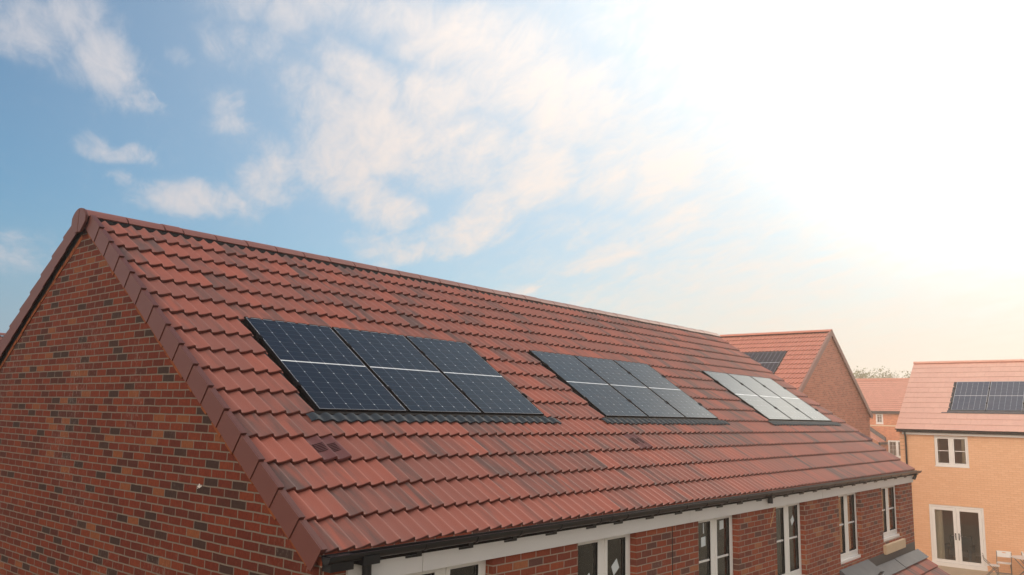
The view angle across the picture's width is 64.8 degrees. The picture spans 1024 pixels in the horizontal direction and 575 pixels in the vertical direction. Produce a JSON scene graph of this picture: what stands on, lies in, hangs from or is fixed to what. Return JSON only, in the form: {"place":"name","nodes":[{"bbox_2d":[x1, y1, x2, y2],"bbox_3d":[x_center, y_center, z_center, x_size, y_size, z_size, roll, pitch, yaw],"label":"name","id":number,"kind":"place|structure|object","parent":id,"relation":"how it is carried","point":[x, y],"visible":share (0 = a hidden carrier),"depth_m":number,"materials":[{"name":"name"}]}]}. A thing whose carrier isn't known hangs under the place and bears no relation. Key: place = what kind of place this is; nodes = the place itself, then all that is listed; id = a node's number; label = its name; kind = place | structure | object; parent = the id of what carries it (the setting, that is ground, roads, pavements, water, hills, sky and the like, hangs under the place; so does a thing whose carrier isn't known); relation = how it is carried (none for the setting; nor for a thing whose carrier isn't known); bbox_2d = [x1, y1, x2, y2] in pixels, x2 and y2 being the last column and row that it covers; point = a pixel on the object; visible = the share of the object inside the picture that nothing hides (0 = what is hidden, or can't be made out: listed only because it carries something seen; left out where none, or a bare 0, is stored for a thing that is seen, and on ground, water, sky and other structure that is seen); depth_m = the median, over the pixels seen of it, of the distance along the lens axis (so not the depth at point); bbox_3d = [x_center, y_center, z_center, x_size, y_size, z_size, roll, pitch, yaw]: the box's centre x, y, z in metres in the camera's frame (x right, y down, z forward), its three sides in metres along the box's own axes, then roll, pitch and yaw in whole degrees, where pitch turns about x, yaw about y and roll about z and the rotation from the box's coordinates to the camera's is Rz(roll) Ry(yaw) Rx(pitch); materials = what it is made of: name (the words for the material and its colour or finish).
{"place":"outdoors","nodes":[
{"label":"outdoors","id":0,"kind":"place"},
{"bbox_2d":[0,208,949,574],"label":"brick house","id":1,"kind":"structure","parent":0,"point":[160,414],"depth_m":9.01,"materials":[{"name":"red tile"}]},
{"bbox_2d":[244,316,407,412],"bbox_3d":[-2.011,0.814,8.604,1.173,0.051,1.722,12,21,-49],"label":"solar panel","id":2,"kind":"object","parent":1,"relation":"attached to","point":[325,368],"visible":1,"depth_m":8.53,"materials":[{"name":"glass"}]},
{"bbox_2d":[332,327,481,413],"bbox_3d":[-1.258,0.968,9.483,1.173,0.051,1.722,12,21,-49],"label":"solar panel","id":3,"kind":"object","parent":1,"relation":"on","point":[408,374],"visible":0.99,"depth_m":9.42,"materials":[{"name":"glass"}]},
{"bbox_2d":[406,336,543,414],"bbox_3d":[-0.492,1.125,10.377,1.212,0.051,1.722,12,21,-49],"label":"solar panel","id":4,"kind":"object","parent":1,"relation":"attached to","point":[479,382],"visible":0.99,"depth_m":10.31,"materials":[{"name":"glass"}]},
{"bbox_2d":[529,350,647,417],"bbox_3d":[1.144,1.459,12.286,1.173,0.051,1.722,12,21,-49],"label":"solar panel","id":5,"kind":"object","parent":1,"relation":"attached to","point":[591,387],"visible":1,"depth_m":12.22,"materials":[{"name":"glass"}]},
{"bbox_2d":[574,355,685,417],"bbox_3d":[1.897,1.613,13.165,1.173,0.051,1.722,12,21,-49],"label":"solar panel","id":6,"kind":"object","parent":1,"relation":"on","point":[643,398],"visible":0.98,"depth_m":13.12,"materials":[{"name":"glass"}]},
{"bbox_2d":[613,360,717,418],"bbox_3d":[2.663,1.770,14.059,1.212,0.051,1.722,12,21,-49],"label":"solar panel","id":7,"kind":"object","parent":1,"relation":"on","point":[684,404],"visible":0.99,"depth_m":14.01,"materials":[{"name":"black glass"}]},
{"bbox_2d":[702,370,791,420],"bbox_3d":[4.803,2.208,16.556,1.173,0.051,1.722,12,21,-49],"label":"solar panel","id":8,"kind":"object","parent":1,"relation":"attached to","point":[749,397],"visible":1,"depth_m":16.49,"materials":[{"name":"black glass"}]},
{"bbox_2d":[727,373,812,420],"bbox_3d":[5.557,2.362,17.435,1.173,0.051,1.722,12,21,-49],"label":"solar panel","id":9,"kind":"object","parent":1,"relation":"attached to","point":[773,399],"visible":0.99,"depth_m":17.40,"materials":[{"name":"black glass"}]},
{"bbox_2d":[750,376,831,420],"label":"solar panel","id":10,"kind":"object","parent":1,"relation":"on","point":[796,402],"visible":0.99,"depth_m":18.29,"materials":[{"name":"black glass"}]},
{"bbox_2d":[0,0,1023,378],"label":"sky","id":11,"kind":"structure","parent":0,"point":[854,169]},
{"bbox_2d":[720,329,872,436],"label":"brick house","id":12,"kind":"structure","parent":0,"point":[814,365],"depth_m":33.06,"materials":[{"name":"red tile"}]},
{"bbox_2d":[744,352,758,359],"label":"solar panel","id":13,"kind":"object","parent":12,"relation":"attached to","point":[752,355],"visible":0.14,"depth_m":33.47,"materials":[{"name":"black glass"}]},
{"bbox_2d":[754,351,786,373],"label":"solar panel","id":14,"kind":"object","parent":12,"relation":"attached to","point":[770,361],"visible":0.69,"depth_m":32.61,"materials":[{"name":"black glass"}]},
{"bbox_2d":[853,366,883,378],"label":"tree","id":15,"kind":"object","parent":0,"point":[863,375],"visible":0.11,"depth_m":94.74,"materials":[{"name":"green plant"}]},
{"bbox_2d":[856,378,909,460],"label":"brick house","id":16,"kind":"structure","parent":0,"point":[884,397],"depth_m":65.96,"materials":[{"name":"red tile"}]},
{"bbox_2d":[870,366,910,377],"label":"tree","id":17,"kind":"object","parent":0,"point":[890,374],"visible":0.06,"depth_m":92.58,"materials":[{"name":"green plant"}]},
{"bbox_2d":[895,359,1023,574],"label":"brick house","id":18,"kind":"structure","parent":0,"point":[980,492],"depth_m":29.64,"materials":[{"name":"orange brick"}]},
{"bbox_2d":[935,509,944,558],"bbox_3d":[15.712,8.993,29.709,0.300,1.945,0.102,-6,-12,40],"label":"curtain","id":19,"kind":"object","parent":18,"relation":"hanging from","point":[940,535],"visible":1,"depth_m":29.67,"materials":[{"name":"beige fabric"}]},
{"bbox_2d":[944,535,975,561],"bbox_3d":[16.764,9.765,30.208,0.920,0.880,0.700,-6,-12,40],"label":"armchair","id":20,"kind":"object","parent":18,"relation":"in","point":[968,549],"visible":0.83,"depth_m":30.17,"materials":[{"name":"grey fabric"}]},
{"bbox_2d":[961,436,966,463],"bbox_3d":[16.582,6.000,29.501,0.260,1.100,0.102,-6,-12,40],"label":"curtain","id":21,"kind":"object","parent":18,"relation":"hanging from","point":[963,453],"visible":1,"depth_m":29.54,"materials":[{"name":"beige fabric"}]},
{"bbox_2d":[951,381,989,410],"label":"solar panel","id":22,"kind":"object","parent":18,"relation":"attached to","point":[970,396],"visible":1,"depth_m":30.58,"materials":[{"name":"glass"}]},
{"bbox_2d":[986,381,1023,410],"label":"solar panel","id":23,"kind":"object","parent":18,"relation":"attached to","point":[1006,395],"visible":1,"depth_m":29.84,"materials":[{"name":"glass"}]},
{"bbox_2d":[938,565,1013,574],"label":"patio","id":24,"kind":"structure","parent":0,"point":[954,571],"depth_m":28.23,"materials":[{"name":"beige stone"}]},
{"bbox_2d":[982,552,999,574],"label":"folding chair","id":25,"kind":"object","parent":24,"relation":"on","point":[993,565],"visible":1,"depth_m":27.02,"materials":[{"name":"white plastic"}]},
{"bbox_2d":[996,550,1011,574],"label":"folding chair","id":26,"kind":"object","parent":24,"relation":"on","point":[1007,554],"visible":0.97,"depth_m":27.75,"materials":[{"name":"white plastic"}]},
{"bbox_2d":[1011,555,1023,574],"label":"folding table","id":27,"kind":"object","parent":24,"relation":"on","point":[1020,557],"visible":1,"depth_m":27.05,"materials":[{"name":"white plastic"}]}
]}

